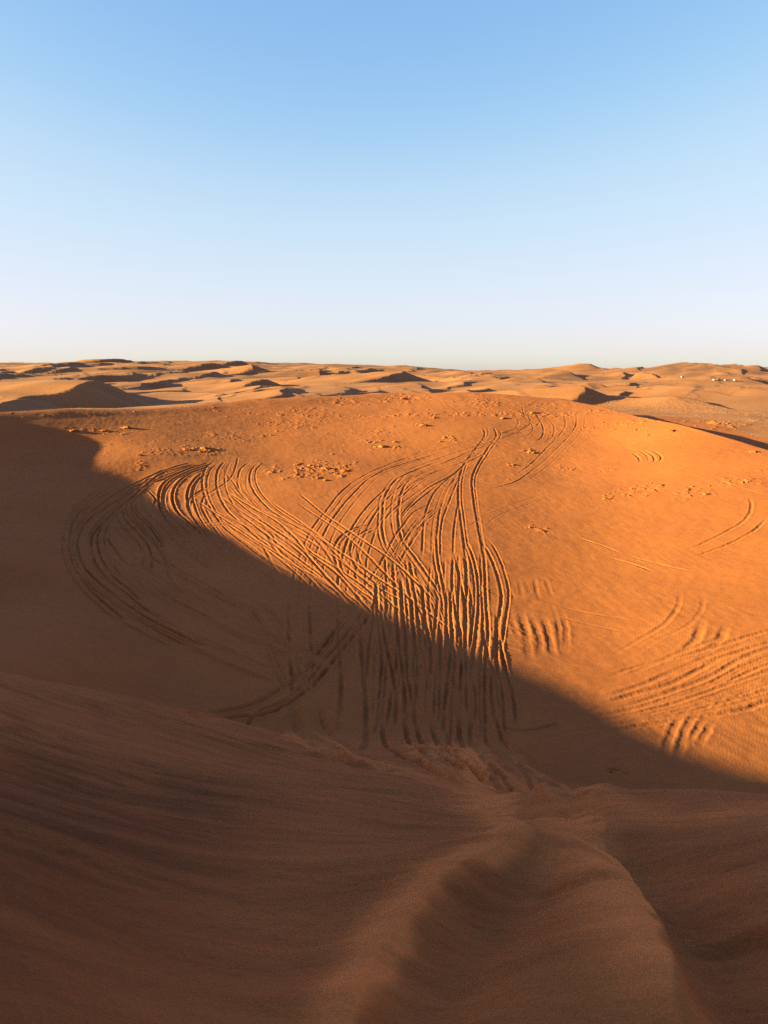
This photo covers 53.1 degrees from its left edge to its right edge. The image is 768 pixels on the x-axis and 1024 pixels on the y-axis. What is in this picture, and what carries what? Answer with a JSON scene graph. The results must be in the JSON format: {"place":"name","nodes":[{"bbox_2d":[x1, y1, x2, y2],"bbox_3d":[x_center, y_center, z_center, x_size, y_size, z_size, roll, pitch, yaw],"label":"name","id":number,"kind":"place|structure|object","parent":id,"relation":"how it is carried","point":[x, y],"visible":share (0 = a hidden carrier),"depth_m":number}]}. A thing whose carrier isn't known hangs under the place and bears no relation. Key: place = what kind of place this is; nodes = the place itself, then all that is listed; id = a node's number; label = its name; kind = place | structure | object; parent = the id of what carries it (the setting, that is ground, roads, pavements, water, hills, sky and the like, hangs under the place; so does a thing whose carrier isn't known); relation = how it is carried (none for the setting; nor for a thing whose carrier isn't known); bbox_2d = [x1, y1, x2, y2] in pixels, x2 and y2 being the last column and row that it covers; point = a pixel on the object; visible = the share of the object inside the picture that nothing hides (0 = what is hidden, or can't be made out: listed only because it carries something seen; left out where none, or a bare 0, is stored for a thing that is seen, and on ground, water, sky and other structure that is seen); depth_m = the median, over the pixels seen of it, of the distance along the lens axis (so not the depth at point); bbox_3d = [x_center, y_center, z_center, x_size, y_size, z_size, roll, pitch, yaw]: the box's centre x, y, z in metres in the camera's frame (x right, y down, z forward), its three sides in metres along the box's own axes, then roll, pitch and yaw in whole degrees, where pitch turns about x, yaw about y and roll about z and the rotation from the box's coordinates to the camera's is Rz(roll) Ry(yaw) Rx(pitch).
{"place":"outdoors","nodes":[
{"label":"outdoors","id":0,"kind":"place"},
{"bbox_2d":[0,392,767,793],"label":"sand bowl","id":1,"kind":"object","parent":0,"point":[426,584],"visible":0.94,"depth_m":63.02},
{"bbox_2d":[85,396,767,773],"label":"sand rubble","id":2,"kind":"object","parent":1,"relation":"on","point":[507,464],"visible":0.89,"depth_m":102.76},
{"bbox_2d":[0,671,767,1023],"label":"foreground dune","id":3,"kind":"structure","parent":0,"point":[162,865],"depth_m":4.68},
{"bbox_2d":[0,359,767,439],"bbox_3d":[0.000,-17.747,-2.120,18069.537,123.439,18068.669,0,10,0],"label":"distant dunes","id":4,"kind":"structure","parent":0,"point":[667,390],"depth_m":347.88},
{"bbox_2d":[0,0,767,370],"label":"sky","id":5,"kind":"structure","parent":0,"point":[465,185]}
]}

